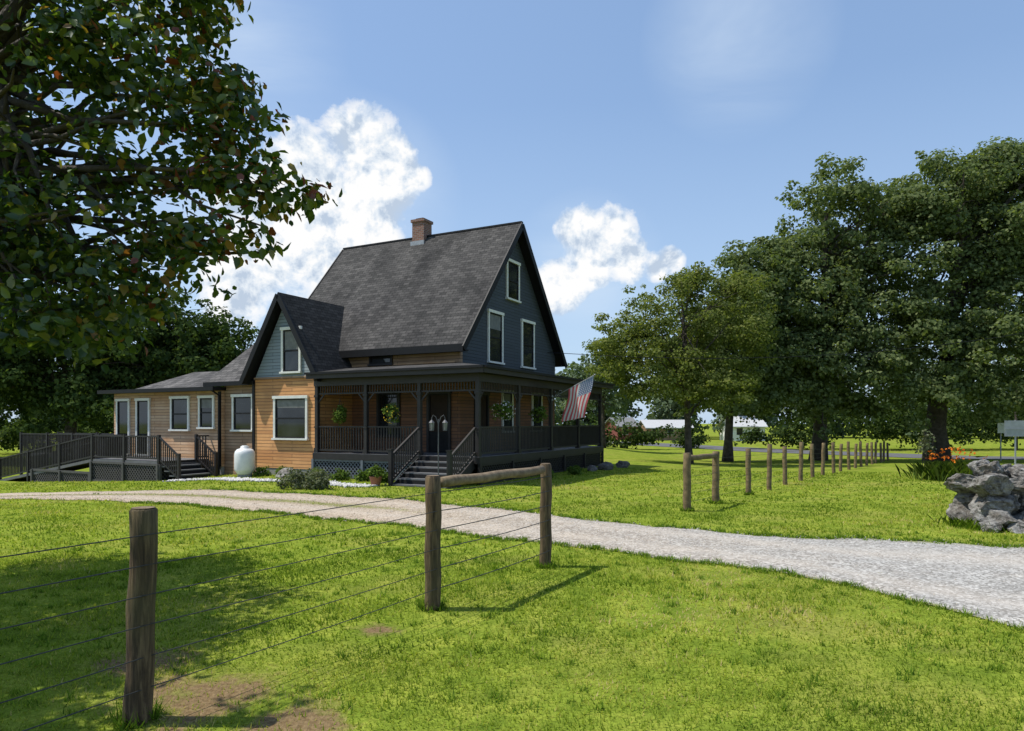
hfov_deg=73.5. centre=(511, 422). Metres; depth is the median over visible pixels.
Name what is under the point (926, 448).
tall weed
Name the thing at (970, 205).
oak tree
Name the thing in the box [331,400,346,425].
hanging basket
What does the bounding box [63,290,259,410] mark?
maple tree
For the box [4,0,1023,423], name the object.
sky
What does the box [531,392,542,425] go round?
side window
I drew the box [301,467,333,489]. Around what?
lavender shrub
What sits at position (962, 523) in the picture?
weed clump
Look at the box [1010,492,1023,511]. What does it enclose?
boulder
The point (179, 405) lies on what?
addition window
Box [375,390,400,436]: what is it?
porch window
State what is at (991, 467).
boulder
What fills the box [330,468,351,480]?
garden plant
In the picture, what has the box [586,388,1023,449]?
hedge
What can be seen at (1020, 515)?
boulder
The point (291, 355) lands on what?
wing window
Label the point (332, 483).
pebble bed
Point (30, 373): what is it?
maple tree
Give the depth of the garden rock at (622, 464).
30.45 m
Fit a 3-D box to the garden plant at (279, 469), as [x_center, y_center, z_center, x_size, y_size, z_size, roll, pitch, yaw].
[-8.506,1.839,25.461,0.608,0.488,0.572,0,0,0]
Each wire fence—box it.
[0,463,551,730]
[683,441,888,510]
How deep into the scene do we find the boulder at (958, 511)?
11.98 m
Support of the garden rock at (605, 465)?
on the ground at (640, 458)
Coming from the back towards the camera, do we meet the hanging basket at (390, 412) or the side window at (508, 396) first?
the side window at (508, 396)
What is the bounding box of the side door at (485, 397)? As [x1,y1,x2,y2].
[474,392,489,451]
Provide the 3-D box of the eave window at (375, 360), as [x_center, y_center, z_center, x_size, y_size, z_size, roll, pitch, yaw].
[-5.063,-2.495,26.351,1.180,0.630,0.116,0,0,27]
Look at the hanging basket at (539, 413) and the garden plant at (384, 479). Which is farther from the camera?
the hanging basket at (539, 413)
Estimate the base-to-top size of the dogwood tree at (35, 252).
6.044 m
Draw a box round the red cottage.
[605,417,639,439]
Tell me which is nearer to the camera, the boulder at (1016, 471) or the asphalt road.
the boulder at (1016, 471)
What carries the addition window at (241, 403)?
in the farmhouse
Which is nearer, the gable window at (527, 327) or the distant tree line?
the gable window at (527, 327)
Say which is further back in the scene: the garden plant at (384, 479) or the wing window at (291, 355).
the wing window at (291, 355)
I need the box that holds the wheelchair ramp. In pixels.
[0,432,217,481]
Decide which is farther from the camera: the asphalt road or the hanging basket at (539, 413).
the asphalt road
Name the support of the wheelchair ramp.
on the ground at (640, 458)
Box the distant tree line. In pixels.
[0,345,1023,438]
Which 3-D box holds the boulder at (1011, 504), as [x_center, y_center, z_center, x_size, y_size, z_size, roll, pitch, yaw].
[8.113,1.376,11.551,0.743,0.458,0.611,0,0,11]
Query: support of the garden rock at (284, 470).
on the ground at (640, 458)
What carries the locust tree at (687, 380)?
on the ground at (640, 458)
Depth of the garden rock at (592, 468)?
28.18 m
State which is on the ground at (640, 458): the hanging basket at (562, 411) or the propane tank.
the propane tank
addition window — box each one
[168,396,190,430]
[196,395,215,428]
[230,394,251,431]
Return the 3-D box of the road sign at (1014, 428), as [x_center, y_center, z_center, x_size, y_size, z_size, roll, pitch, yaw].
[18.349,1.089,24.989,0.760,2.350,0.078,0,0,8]
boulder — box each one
[943,473,977,493]
[946,502,972,520]
[953,492,975,506]
[966,473,1013,497]
[967,459,989,475]
[968,494,1020,514]
[972,508,1018,530]
[975,461,1005,475]
[978,520,1002,532]
[1001,464,1012,475]
[1006,519,1023,533]
[1008,466,1023,477]
[1009,476,1023,494]
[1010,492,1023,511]
[1013,511,1023,521]
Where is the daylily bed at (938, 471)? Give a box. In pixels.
[895,446,1014,480]
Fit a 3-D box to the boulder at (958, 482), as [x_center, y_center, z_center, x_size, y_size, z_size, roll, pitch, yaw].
[7.986,1.083,12.130,0.606,0.378,0.650,3,-11,38]
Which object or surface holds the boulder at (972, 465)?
on the boulder at (958, 482)
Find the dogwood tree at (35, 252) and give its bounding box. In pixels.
[0,0,342,373]
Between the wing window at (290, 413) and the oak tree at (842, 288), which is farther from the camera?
the oak tree at (842, 288)
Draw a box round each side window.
[501,390,513,432]
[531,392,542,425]
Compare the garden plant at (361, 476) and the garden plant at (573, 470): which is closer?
the garden plant at (361, 476)
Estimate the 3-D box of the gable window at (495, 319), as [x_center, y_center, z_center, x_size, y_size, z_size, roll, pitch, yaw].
[-0.627,-3.350,27.010,0.116,2.080,1.300,0,0,27]
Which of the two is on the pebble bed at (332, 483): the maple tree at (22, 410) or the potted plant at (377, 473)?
the potted plant at (377, 473)
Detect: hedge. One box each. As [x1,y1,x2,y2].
[0,415,113,452]
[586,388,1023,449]
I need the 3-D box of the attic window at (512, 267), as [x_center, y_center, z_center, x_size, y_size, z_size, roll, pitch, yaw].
[0.065,-5.850,28.341,0.116,1.680,1.230,0,0,27]
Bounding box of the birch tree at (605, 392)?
[559,322,639,447]
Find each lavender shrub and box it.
[275,467,308,489]
[295,468,320,488]
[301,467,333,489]
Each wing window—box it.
[271,395,308,439]
[279,326,301,373]
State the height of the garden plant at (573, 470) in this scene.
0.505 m
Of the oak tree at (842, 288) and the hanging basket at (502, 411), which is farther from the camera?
the oak tree at (842, 288)
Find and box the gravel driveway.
[0,490,1023,628]
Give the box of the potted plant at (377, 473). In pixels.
[366,464,385,484]
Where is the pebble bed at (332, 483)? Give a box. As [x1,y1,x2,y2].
[162,477,386,487]
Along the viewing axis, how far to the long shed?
106.10 m
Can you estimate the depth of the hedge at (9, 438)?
56.63 m
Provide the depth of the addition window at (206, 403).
28.30 m
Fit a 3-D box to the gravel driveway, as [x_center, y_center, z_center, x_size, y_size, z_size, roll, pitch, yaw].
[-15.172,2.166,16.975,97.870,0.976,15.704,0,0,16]
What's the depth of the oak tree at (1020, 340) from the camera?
51.76 m
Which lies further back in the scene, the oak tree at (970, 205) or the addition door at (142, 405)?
the oak tree at (970, 205)
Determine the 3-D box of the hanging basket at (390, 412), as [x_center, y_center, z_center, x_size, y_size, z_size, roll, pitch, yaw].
[-4.153,-0.622,23.592,0.626,1.356,0.688,0,0,0]
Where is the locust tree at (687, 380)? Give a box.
[584,260,779,463]
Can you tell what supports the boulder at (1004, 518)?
on the ground at (640, 458)
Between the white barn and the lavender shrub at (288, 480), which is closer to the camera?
the lavender shrub at (288, 480)
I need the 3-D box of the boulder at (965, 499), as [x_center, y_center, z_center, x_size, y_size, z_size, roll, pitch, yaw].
[8.190,1.365,12.075,0.642,0.543,0.559,0,0,-22]
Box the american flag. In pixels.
[552,374,595,421]
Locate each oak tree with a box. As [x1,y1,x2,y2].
[722,151,985,460]
[856,136,1023,460]
[998,278,1023,406]
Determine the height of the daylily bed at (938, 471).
1.247 m
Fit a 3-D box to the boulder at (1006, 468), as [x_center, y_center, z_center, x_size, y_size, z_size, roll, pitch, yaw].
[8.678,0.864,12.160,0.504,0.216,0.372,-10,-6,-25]
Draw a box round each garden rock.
[275,468,292,477]
[587,465,597,470]
[597,461,612,469]
[616,460,629,467]
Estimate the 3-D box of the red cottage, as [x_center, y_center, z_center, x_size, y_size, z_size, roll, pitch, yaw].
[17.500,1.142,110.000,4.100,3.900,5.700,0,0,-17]
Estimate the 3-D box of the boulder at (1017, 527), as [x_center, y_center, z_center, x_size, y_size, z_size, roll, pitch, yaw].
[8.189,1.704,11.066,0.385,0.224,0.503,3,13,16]
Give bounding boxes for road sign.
[997,423,1003,460]
[1004,420,1023,464]
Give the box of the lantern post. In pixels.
[429,415,447,474]
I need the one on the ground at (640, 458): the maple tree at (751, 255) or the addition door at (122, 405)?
the maple tree at (751, 255)
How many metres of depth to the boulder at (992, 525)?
11.04 m
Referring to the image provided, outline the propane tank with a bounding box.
[234,445,254,477]
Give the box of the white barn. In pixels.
[717,416,767,440]
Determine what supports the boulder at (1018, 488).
on the boulder
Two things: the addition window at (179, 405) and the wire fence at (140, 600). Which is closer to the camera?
the wire fence at (140, 600)
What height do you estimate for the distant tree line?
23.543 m
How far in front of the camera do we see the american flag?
26.50 m
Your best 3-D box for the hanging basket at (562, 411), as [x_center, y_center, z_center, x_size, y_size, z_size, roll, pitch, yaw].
[2.355,-0.616,28.325,0.810,1.368,0.709,0,0,42]
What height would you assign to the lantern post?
2.430 m
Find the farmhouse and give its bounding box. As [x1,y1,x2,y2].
[97,218,614,488]
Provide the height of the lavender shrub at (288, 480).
0.769 m
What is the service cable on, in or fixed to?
attached to the farmhouse
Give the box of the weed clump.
[928,514,1010,533]
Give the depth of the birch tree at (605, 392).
61.97 m
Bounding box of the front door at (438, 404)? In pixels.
[425,391,451,452]
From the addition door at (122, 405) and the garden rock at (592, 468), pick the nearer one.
the garden rock at (592, 468)
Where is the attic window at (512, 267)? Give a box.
[505,258,521,302]
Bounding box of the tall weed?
[911,429,936,465]
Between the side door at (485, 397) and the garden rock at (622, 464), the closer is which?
the side door at (485, 397)
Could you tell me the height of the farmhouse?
12.080 m
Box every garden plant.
[252,465,271,476]
[274,465,286,475]
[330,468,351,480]
[354,469,369,481]
[381,473,394,482]
[566,465,582,474]
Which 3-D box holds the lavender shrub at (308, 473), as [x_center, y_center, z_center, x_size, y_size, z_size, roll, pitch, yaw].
[-6.109,1.740,20.865,0.867,0.745,0.898,0,0,42]
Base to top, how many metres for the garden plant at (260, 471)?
0.518 m
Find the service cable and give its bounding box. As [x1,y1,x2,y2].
[547,333,1020,358]
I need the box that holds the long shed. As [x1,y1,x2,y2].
[638,420,693,439]
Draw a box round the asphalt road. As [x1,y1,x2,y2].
[55,440,1023,458]
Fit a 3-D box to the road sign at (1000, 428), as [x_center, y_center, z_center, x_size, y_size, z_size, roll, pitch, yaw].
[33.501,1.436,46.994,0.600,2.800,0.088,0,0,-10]
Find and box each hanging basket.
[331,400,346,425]
[381,384,399,423]
[489,394,515,420]
[528,400,547,422]
[559,391,574,422]
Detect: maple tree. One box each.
[0,277,200,460]
[0,359,60,421]
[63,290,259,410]
[645,239,839,461]
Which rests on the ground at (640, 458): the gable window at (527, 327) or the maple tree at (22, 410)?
the maple tree at (22, 410)
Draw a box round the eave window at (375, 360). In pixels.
[367,355,393,365]
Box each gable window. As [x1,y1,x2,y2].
[487,308,504,364]
[520,319,535,369]
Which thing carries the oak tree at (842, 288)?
on the ground at (640, 458)
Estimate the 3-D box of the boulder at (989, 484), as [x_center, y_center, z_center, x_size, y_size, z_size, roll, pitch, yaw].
[7.999,1.073,11.483,0.666,0.388,0.626,11,-17,-13]
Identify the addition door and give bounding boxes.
[115,399,130,435]
[134,398,150,455]
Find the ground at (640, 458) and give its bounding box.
[0,424,1023,730]
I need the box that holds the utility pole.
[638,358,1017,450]
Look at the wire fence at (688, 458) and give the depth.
20.17 m
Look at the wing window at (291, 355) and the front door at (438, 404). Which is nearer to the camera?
the front door at (438, 404)

